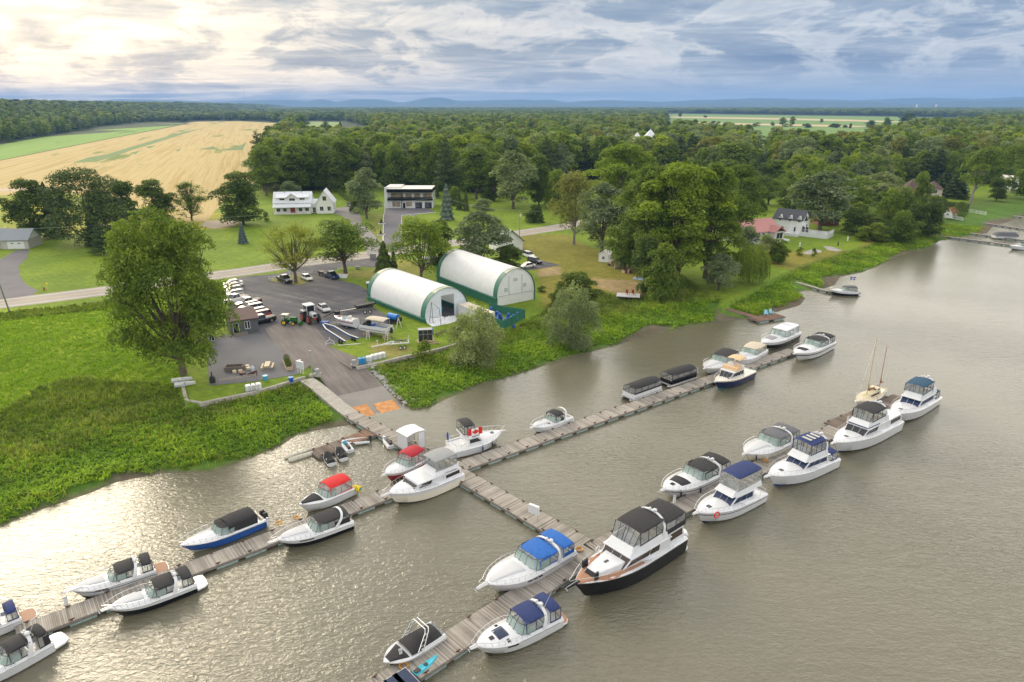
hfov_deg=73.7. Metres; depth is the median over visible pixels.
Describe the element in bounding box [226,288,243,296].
hatch
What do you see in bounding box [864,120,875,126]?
tree
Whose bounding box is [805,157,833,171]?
tree
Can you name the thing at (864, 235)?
tree
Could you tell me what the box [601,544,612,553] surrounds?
window
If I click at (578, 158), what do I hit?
tree
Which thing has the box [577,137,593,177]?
pine tree
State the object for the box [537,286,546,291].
shrub
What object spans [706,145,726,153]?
tree
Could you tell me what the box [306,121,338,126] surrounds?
clearing grass
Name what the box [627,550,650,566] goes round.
window
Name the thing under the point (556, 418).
cabin cruiser
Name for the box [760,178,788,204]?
tree
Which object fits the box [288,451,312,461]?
float tube
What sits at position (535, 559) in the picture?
cabin cruiser
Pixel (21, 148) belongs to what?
green field
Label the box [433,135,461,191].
tree
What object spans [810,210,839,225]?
brick bungalow
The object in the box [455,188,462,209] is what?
cedar tree
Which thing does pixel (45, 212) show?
spruce tree
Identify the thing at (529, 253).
sport utility car
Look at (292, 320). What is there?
tractor
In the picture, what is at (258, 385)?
cube tank
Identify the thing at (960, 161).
tree
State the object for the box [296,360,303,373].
notice board
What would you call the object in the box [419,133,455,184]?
tree
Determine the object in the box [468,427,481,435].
flag
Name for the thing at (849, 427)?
window
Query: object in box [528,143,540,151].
tree
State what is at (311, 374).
lamp post
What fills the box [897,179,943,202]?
stone house
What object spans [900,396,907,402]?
window
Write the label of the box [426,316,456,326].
plastic sheet
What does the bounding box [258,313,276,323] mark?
pickup
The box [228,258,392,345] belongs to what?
gravel yard
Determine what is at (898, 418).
window
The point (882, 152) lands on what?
tree
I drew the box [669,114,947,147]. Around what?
green field
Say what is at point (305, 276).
sedan
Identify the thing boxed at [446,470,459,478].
window
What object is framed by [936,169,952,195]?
spruce tree
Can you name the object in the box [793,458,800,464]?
window
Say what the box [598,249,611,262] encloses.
garden hut
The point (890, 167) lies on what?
tree
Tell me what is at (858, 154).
tree
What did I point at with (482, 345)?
willow bush
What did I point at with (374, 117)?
tree
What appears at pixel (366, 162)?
tree
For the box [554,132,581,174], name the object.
tree
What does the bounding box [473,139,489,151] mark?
tree
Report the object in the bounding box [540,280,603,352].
willow bush
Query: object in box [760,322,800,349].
cabin cruiser
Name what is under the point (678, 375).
pontoon boat
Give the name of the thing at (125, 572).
cabin cruiser
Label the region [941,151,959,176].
tree
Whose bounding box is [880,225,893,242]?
tree
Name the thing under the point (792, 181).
tree
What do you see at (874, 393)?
sailboat
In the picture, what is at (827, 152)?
tree
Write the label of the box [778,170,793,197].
tree
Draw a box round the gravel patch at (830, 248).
[823,246,841,250]
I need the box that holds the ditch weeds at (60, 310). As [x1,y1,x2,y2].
[0,293,178,320]
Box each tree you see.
[0,177,52,235]
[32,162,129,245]
[40,182,61,237]
[84,203,105,246]
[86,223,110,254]
[92,198,242,375]
[106,179,142,226]
[133,178,177,221]
[170,181,210,219]
[206,171,265,224]
[237,222,248,243]
[241,144,283,195]
[248,131,263,178]
[248,155,267,190]
[253,136,284,188]
[255,220,325,282]
[267,154,285,191]
[269,138,286,180]
[278,136,319,187]
[278,144,313,190]
[278,181,301,191]
[279,135,288,142]
[282,131,303,138]
[289,136,317,188]
[294,113,308,124]
[301,137,330,189]
[304,215,387,273]
[318,138,357,189]
[319,135,333,149]
[320,143,331,180]
[325,148,346,178]
[328,137,362,187]
[345,167,384,218]
[348,143,364,175]
[349,177,366,212]
[354,151,377,183]
[361,134,387,158]
[365,133,393,154]
[370,143,394,186]
[372,114,384,120]
[373,241,394,274]
[379,141,416,185]
[385,215,456,277]
[390,248,397,268]
[392,136,406,147]
[403,149,418,184]
[406,137,425,171]
[407,142,421,183]
[410,172,429,184]
[415,139,436,177]
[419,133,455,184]
[424,140,453,187]
[427,219,452,266]
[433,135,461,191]
[433,177,439,198]
[439,183,453,220]
[441,133,454,140]
[442,147,464,187]
[447,135,470,149]
[449,186,461,201]
[449,209,513,260]
[450,138,463,167]
[453,145,493,198]
[455,148,473,191]
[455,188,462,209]
[456,143,477,167]
[459,133,474,140]
[462,189,469,210]
[465,133,492,150]
[470,143,490,191]
[470,198,496,213]
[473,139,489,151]
[476,148,495,190]
[479,133,496,147]
[480,159,504,200]
[489,150,539,208]
[489,152,500,187]
[490,141,510,162]
[491,138,516,192]
[494,244,526,268]
[497,134,523,152]
[509,141,521,164]
[512,140,538,187]
[526,132,542,143]
[526,153,552,202]
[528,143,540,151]
[533,203,544,223]
[536,136,555,167]
[537,136,557,184]
[539,135,560,165]
[542,169,572,206]
[547,169,602,244]
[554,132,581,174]
[554,142,574,177]
[557,271,603,310]
[566,137,586,172]
[573,180,631,251]
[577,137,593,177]
[582,141,657,225]
[585,135,609,178]
[603,207,641,267]
[612,162,686,257]
[624,135,652,164]
[629,156,743,275]
[630,233,668,292]
[640,241,684,302]
[647,134,672,166]
[652,146,675,169]
[658,141,680,169]
[674,160,767,278]
[677,154,688,163]
[692,147,705,166]
[694,148,711,181]
[700,253,741,290]
[702,152,720,166]
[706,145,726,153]
[709,142,764,182]
[714,162,768,220]
[734,225,762,249]
[741,175,775,209]
[754,233,776,255]
[757,159,785,184]
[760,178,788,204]
[769,238,791,263]
[777,198,788,204]
[778,154,805,185]
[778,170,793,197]
[779,117,786,125]
[782,170,859,229]
[784,162,803,178]
[785,168,805,195]
[787,146,814,162]
[789,116,796,124]
[792,173,804,204]
[797,171,815,204]
[800,158,814,167]
[800,186,824,209]
[804,157,815,168]
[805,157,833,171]
[807,157,830,180]
[817,164,840,202]
[818,149,834,160]
[826,150,845,162]
[831,150,843,164]
[831,166,851,203]
[835,174,877,214]
[838,165,854,195]
[839,156,854,167]
[840,207,868,233]
[846,151,866,166]
[846,202,867,218]
[848,164,864,184]
[849,213,893,228]
[850,155,860,163]
[853,160,876,186]
[854,226,873,240]
[857,148,868,153]
[857,222,889,240]
[860,152,871,165]
[861,171,905,212]
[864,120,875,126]
[864,164,877,181]
[868,154,889,171]
[870,157,896,179]
[872,148,887,158]
[872,186,905,227]
[876,166,886,181]
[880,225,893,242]
[882,117,892,124]
[885,154,906,182]
[890,210,925,241]
[896,186,921,215]
[897,160,918,182]
[898,112,915,121]
[899,202,929,234]
[907,157,917,177]
[910,150,933,176]
[912,171,935,207]
[915,150,934,180]
[916,194,949,237]
[926,146,947,181]
[928,145,950,171]
[932,147,947,175]
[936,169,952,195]
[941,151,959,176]
[942,171,970,198]
[952,201,967,218]
[955,157,971,172]
[956,145,1007,204]
[984,163,1002,181]
[988,177,1008,200]
[996,144,1023,192]
[1001,151,1019,174]
[1001,158,1023,196]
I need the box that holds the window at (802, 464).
[799,461,807,468]
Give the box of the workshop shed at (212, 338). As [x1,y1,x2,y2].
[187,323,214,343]
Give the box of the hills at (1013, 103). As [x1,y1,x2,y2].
[289,100,1023,106]
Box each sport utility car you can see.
[238,299,258,307]
[245,301,263,306]
[256,308,271,314]
[522,250,534,256]
[527,256,542,263]
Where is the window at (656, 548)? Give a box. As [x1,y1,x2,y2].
[650,544,659,554]
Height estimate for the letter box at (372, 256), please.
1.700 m
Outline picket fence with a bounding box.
[942,214,963,220]
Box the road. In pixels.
[0,189,741,307]
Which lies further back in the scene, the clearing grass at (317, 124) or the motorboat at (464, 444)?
the clearing grass at (317, 124)
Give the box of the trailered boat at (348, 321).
[334,315,358,327]
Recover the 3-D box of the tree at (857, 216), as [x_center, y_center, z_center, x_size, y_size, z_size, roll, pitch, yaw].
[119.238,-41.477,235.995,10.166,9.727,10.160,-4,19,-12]
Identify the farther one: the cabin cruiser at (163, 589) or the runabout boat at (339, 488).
the runabout boat at (339, 488)
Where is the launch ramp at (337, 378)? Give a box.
[310,357,382,395]
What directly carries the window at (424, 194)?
in the modern house at (399, 194)
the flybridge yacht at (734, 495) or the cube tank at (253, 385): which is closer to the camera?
the flybridge yacht at (734, 495)
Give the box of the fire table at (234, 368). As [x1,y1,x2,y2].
[224,363,249,372]
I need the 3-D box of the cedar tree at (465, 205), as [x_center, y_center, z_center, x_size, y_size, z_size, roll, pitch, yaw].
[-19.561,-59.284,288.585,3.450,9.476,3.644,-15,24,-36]
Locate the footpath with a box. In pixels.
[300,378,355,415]
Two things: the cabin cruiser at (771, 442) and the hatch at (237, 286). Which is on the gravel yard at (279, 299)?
the hatch at (237, 286)
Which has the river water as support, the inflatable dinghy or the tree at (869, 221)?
the inflatable dinghy
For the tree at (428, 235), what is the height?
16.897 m
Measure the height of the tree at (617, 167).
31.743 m
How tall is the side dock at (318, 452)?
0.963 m
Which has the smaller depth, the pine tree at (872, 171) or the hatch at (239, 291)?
the hatch at (239, 291)
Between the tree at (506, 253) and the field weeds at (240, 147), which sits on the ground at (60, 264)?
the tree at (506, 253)
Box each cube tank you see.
[244,383,252,391]
[250,383,257,390]
[255,382,261,389]
[365,355,371,362]
[370,354,376,360]
[374,352,381,359]
[379,351,385,358]
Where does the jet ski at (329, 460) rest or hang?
on the river water
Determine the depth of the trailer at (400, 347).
126.18 m
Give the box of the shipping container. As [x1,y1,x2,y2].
[458,302,494,326]
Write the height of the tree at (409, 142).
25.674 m
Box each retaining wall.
[181,376,305,408]
[327,347,352,369]
[356,342,457,369]
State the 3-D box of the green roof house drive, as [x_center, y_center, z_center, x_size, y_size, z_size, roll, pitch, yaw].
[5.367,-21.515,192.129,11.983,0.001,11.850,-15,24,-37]
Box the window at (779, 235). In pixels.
[776,232,782,238]
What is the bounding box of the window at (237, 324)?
[232,323,239,332]
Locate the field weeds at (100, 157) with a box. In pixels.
[73,129,197,162]
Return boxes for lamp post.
[307,350,313,376]
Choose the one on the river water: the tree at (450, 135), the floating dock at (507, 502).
the floating dock at (507, 502)
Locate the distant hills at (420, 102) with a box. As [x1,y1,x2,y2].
[96,97,1023,106]
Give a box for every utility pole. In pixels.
[0,285,9,311]
[517,210,521,235]
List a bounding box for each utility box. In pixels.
[313,368,321,376]
[350,359,357,365]
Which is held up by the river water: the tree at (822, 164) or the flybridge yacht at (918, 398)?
the flybridge yacht at (918, 398)
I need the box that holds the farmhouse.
[272,188,335,214]
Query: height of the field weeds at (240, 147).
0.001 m
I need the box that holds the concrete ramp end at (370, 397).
[338,386,401,412]
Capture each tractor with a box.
[281,313,302,325]
[300,302,320,324]
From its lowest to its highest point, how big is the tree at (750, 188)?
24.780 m
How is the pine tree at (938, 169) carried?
on the ground at (60, 264)
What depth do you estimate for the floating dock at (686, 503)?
80.90 m
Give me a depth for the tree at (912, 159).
403.51 m
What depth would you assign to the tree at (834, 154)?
356.75 m
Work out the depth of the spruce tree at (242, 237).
220.15 m
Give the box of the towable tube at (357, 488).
[352,484,361,492]
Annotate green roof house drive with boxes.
[525,261,558,269]
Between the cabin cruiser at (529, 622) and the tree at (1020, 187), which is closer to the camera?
the cabin cruiser at (529, 622)
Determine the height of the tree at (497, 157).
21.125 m
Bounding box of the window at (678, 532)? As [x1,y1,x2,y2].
[670,528,681,540]
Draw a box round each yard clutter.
[614,262,626,268]
[622,268,631,273]
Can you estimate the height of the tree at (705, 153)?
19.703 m
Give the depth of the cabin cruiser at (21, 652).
56.44 m
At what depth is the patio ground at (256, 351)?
120.83 m
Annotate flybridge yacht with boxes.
[378,447,464,503]
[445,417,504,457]
[564,498,687,595]
[691,459,767,522]
[763,431,840,485]
[829,400,903,451]
[890,375,942,420]
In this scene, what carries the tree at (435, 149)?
on the ground at (60, 264)
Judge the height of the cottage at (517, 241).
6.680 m
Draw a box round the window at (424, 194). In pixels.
[423,193,431,196]
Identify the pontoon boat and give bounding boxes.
[358,316,393,338]
[621,376,662,401]
[659,364,697,387]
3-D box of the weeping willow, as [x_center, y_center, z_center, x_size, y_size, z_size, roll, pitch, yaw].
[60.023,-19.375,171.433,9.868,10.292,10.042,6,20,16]
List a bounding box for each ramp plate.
[352,404,374,415]
[373,400,400,412]
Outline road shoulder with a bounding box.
[0,213,646,308]
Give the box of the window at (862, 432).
[858,428,866,435]
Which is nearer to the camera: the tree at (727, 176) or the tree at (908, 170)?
the tree at (727, 176)
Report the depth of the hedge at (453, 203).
303.34 m
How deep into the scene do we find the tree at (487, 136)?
410.61 m
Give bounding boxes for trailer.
[319,321,358,343]
[324,301,375,316]
[371,335,408,349]
[386,312,401,323]
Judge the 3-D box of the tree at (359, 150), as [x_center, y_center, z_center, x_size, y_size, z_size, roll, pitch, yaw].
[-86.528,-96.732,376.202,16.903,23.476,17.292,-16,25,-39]
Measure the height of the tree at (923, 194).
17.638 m
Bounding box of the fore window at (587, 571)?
[584,568,593,576]
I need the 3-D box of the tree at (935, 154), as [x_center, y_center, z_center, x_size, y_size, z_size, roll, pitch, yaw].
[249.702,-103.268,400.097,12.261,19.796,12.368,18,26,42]
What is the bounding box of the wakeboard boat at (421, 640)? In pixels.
[383,617,446,664]
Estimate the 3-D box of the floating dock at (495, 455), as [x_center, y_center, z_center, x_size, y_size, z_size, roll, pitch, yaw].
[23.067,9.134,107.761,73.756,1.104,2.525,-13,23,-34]
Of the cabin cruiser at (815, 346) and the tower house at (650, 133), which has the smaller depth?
the cabin cruiser at (815, 346)
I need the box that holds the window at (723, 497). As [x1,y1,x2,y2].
[719,494,727,500]
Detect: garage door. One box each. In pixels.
[7,241,24,248]
[415,202,421,207]
[425,202,431,207]
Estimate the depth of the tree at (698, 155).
398.89 m
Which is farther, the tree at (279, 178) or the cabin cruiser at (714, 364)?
the tree at (279, 178)
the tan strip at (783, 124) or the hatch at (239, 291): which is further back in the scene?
the tan strip at (783, 124)
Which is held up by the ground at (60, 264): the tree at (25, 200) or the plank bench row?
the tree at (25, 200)
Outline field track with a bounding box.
[0,187,60,191]
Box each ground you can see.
[0,112,1023,525]
[208,334,298,385]
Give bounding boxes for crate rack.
[417,327,433,342]
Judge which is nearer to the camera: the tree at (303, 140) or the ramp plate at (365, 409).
the ramp plate at (365, 409)
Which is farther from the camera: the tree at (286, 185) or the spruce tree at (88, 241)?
the tree at (286, 185)
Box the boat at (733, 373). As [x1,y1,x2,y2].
[714,354,756,388]
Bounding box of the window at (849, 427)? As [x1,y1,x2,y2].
[845,424,853,430]
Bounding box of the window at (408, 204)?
[406,202,411,206]
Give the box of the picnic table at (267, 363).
[261,361,273,369]
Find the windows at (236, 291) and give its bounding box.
[228,290,242,293]
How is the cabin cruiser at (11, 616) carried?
on the river water
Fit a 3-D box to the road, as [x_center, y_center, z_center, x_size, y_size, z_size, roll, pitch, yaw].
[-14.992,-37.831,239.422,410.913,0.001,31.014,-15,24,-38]
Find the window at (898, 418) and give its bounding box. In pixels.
[891,415,900,423]
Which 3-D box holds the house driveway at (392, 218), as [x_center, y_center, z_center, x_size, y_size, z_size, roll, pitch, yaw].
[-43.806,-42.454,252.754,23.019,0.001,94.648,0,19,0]
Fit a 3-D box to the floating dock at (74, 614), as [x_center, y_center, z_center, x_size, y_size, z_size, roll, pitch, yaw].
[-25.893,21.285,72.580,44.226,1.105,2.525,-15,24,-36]
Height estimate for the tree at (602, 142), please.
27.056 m
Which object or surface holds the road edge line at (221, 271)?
on the road
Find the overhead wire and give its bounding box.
[11,197,439,229]
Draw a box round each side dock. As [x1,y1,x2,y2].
[309,441,343,458]
[337,429,376,446]
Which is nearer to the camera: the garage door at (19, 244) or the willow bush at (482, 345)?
the willow bush at (482, 345)
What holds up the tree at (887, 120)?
on the ground at (60, 264)
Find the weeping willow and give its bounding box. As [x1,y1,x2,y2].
[729,243,770,284]
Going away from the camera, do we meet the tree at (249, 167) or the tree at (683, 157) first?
the tree at (249, 167)
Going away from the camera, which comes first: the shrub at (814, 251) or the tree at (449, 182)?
the shrub at (814, 251)
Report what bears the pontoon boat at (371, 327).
on the ground at (60, 264)
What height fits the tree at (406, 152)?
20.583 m
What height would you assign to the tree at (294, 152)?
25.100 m
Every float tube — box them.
[284,448,310,458]
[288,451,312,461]
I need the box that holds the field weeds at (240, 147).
[225,143,245,149]
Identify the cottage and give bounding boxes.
[489,229,524,251]
[723,217,789,244]
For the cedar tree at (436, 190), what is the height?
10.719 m
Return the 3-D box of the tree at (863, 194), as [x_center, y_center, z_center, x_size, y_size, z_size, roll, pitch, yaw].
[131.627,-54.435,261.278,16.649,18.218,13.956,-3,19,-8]
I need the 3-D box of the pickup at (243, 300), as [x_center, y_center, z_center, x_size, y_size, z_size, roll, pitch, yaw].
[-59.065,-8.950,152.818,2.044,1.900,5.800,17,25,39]
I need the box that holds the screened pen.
[489,303,524,328]
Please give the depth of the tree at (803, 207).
287.77 m
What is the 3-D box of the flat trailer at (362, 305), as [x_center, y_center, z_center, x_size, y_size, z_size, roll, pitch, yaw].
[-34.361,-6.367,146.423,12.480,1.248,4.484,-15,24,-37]
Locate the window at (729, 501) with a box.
[725,497,734,505]
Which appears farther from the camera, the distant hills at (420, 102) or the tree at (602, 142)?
the distant hills at (420, 102)
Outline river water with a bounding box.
[0,215,1023,681]
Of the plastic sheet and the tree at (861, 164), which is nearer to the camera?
the plastic sheet
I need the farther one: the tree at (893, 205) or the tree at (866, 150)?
the tree at (866, 150)
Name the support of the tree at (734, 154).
on the ground at (60, 264)
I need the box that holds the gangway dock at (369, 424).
[343,411,430,454]
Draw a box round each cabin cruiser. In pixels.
[0,599,37,635]
[0,613,68,680]
[61,548,168,597]
[98,565,207,615]
[265,505,354,547]
[382,667,421,681]
[467,589,567,653]
[474,529,577,591]
[529,407,573,433]
[658,451,730,497]
[702,348,737,374]
[734,341,767,363]
[742,422,800,461]
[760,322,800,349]
[792,332,836,360]
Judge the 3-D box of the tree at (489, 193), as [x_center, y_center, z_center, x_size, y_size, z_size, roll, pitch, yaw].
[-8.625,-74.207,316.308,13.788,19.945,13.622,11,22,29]
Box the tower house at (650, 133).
[633,129,653,142]
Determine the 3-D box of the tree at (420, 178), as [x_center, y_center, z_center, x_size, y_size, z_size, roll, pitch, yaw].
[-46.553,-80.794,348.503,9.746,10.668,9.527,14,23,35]
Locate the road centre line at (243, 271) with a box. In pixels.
[0,226,562,303]
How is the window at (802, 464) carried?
in the flybridge yacht at (810, 457)
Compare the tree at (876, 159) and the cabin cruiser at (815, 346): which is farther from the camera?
the tree at (876, 159)
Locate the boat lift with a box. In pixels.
[991,230,1020,239]
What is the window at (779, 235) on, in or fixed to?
in the cottage at (771, 227)
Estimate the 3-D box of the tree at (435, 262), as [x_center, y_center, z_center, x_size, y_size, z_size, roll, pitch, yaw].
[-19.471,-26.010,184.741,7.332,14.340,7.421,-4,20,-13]
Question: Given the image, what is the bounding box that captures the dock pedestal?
[62,596,68,605]
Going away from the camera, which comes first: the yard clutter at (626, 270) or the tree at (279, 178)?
the yard clutter at (626, 270)
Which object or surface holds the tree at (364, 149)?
on the ground at (60, 264)
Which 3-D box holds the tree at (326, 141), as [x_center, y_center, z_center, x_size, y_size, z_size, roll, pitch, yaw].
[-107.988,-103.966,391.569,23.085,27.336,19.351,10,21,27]
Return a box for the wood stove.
[209,371,215,382]
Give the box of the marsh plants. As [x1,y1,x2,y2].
[0,223,982,523]
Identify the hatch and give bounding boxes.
[224,284,242,292]
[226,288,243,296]
[254,306,265,310]
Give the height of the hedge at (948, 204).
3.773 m
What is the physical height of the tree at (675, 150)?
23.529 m
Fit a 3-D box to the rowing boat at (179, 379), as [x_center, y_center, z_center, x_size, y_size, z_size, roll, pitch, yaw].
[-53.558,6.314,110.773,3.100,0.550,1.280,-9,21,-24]
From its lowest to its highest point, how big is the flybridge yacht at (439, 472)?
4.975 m
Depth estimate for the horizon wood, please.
986.70 m
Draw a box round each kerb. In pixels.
[383,202,384,240]
[401,212,435,236]
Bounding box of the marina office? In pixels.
[226,306,258,336]
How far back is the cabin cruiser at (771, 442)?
90.41 m
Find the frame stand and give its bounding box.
[429,302,440,322]
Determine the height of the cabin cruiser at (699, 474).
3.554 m
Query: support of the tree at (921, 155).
on the ground at (60, 264)
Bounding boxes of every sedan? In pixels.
[223,278,242,285]
[223,282,243,287]
[300,273,312,280]
[316,303,330,312]
[521,262,535,268]
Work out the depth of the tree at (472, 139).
375.17 m
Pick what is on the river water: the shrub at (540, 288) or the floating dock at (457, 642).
the floating dock at (457, 642)
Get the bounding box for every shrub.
[261,211,269,220]
[411,339,432,361]
[522,204,542,222]
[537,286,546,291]
[547,281,567,307]
[795,247,803,255]
[811,248,817,256]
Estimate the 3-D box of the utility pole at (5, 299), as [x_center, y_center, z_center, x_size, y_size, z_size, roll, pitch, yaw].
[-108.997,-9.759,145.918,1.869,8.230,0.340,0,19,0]
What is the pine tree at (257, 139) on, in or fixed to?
on the ground at (60, 264)
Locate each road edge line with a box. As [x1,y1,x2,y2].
[3,222,597,306]
[6,190,733,299]
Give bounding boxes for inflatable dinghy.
[341,435,371,444]
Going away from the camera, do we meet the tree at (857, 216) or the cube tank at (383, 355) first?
the cube tank at (383, 355)
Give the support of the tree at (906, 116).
on the ground at (60, 264)
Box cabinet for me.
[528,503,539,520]
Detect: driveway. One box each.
[0,249,37,298]
[265,322,354,372]
[334,207,380,254]
[384,208,433,250]
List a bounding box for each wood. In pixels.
[0,98,1023,168]
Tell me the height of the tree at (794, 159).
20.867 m
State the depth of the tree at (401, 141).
384.54 m
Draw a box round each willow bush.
[446,301,504,369]
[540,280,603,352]
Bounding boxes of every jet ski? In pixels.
[323,451,336,466]
[335,446,347,461]
[341,440,354,453]
[382,435,394,448]
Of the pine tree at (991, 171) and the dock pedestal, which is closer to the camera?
the dock pedestal
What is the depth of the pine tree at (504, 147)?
339.19 m
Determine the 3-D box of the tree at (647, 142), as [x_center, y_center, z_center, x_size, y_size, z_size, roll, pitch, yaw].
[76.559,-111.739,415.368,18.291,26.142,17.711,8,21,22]
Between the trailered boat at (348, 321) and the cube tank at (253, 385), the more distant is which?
the trailered boat at (348, 321)
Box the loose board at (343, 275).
[338,274,347,277]
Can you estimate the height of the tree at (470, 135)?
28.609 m
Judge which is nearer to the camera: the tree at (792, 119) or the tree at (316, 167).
the tree at (316, 167)
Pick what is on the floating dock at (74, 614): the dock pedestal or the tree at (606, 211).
the dock pedestal
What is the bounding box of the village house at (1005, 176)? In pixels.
[1003,175,1018,190]
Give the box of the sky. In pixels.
[0,0,1023,102]
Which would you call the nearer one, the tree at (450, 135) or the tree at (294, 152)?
the tree at (294, 152)
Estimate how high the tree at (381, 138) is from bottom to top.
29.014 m
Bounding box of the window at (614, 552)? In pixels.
[612,550,621,557]
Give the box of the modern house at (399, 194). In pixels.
[384,184,435,207]
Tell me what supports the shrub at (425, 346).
on the ground at (60, 264)
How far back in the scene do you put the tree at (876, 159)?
355.10 m
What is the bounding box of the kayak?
[412,655,436,675]
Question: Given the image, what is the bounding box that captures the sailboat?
[854,339,886,404]
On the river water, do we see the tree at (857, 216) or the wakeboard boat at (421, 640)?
the wakeboard boat at (421, 640)
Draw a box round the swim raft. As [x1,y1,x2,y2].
[616,293,639,298]
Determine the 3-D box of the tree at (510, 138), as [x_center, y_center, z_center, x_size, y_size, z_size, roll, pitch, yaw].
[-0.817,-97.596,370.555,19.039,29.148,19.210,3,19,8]
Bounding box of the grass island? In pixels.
[270,274,312,284]
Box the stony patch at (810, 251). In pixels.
[803,249,820,253]
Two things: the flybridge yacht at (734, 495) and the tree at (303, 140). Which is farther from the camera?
the tree at (303, 140)
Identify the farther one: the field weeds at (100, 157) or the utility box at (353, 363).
the field weeds at (100, 157)
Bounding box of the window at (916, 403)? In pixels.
[913,400,920,406]
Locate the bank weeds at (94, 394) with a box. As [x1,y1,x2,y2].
[0,222,955,492]
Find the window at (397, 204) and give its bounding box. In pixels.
[392,201,400,206]
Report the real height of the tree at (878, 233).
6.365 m
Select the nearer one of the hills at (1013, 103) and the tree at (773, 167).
the tree at (773, 167)
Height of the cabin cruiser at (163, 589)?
3.103 m
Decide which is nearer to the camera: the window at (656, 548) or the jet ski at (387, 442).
the window at (656, 548)
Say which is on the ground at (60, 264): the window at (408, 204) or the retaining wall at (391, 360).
the retaining wall at (391, 360)
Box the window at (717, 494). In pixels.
[713,491,721,497]
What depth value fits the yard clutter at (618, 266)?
187.68 m
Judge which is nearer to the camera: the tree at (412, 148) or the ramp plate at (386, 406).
the ramp plate at (386, 406)
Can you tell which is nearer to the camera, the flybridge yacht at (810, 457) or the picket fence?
the flybridge yacht at (810, 457)
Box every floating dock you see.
[15,485,393,638]
[366,545,594,681]
[457,348,794,470]
[459,466,591,548]
[585,425,838,550]
[824,394,899,428]
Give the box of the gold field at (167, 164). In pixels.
[0,121,275,221]
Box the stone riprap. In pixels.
[367,361,419,405]
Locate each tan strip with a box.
[670,116,900,121]
[698,122,865,126]
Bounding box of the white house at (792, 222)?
[772,207,833,238]
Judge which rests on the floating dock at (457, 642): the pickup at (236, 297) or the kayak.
the kayak
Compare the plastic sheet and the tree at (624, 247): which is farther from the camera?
the tree at (624, 247)
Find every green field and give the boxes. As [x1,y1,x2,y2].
[0,123,182,159]
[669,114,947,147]
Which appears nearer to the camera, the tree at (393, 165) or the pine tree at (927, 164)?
the tree at (393, 165)
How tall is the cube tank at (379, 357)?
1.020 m
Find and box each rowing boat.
[171,377,192,382]
[174,381,195,386]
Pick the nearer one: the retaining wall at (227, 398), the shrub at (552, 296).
the retaining wall at (227, 398)
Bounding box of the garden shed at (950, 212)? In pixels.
[944,207,958,217]
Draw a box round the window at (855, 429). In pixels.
[852,426,859,432]
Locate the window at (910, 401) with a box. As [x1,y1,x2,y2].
[906,398,913,403]
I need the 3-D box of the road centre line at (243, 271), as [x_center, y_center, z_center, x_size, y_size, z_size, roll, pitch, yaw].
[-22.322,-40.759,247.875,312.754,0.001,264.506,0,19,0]
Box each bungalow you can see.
[0,227,42,248]
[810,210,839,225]
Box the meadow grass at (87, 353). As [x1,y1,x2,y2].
[0,302,190,459]
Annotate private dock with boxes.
[725,308,756,317]
[748,313,785,322]
[795,282,828,292]
[933,234,1012,246]
[969,233,1023,241]
[984,223,1023,229]
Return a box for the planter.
[283,359,292,370]
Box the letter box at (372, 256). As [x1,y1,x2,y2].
[370,253,376,259]
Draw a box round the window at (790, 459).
[786,455,794,461]
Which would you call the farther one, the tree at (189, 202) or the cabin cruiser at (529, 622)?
the tree at (189, 202)
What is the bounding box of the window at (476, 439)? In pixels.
[470,438,480,443]
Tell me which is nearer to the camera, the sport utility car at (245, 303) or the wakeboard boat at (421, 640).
the wakeboard boat at (421, 640)
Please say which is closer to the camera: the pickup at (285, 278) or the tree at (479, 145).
the pickup at (285, 278)
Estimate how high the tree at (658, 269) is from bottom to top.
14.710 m
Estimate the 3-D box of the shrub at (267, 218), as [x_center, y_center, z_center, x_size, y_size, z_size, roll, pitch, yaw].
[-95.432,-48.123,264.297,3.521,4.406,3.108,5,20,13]
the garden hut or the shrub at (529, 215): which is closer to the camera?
the garden hut
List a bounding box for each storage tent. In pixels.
[365,268,466,322]
[435,249,535,305]
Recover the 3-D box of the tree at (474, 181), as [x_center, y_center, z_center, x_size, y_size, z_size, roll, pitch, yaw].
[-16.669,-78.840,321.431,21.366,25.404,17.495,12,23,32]
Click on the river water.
(896, 557)
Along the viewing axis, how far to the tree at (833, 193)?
239.08 m
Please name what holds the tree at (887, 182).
on the ground at (60, 264)
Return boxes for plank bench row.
[219,373,255,382]
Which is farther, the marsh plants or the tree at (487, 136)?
the tree at (487, 136)
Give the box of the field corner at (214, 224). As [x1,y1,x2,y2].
[201,220,238,228]
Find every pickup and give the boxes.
[224,293,248,303]
[234,296,261,306]
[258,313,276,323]
[276,274,292,283]
[323,270,339,279]
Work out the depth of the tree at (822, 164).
307.73 m
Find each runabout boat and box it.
[178,506,268,551]
[299,473,357,511]
[380,445,430,480]
[830,285,858,295]
[1010,242,1023,249]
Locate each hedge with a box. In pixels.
[337,189,352,202]
[451,198,463,205]
[941,201,969,212]
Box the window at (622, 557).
[620,555,629,569]
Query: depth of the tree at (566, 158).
388.57 m
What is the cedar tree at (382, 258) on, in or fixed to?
on the ground at (60, 264)

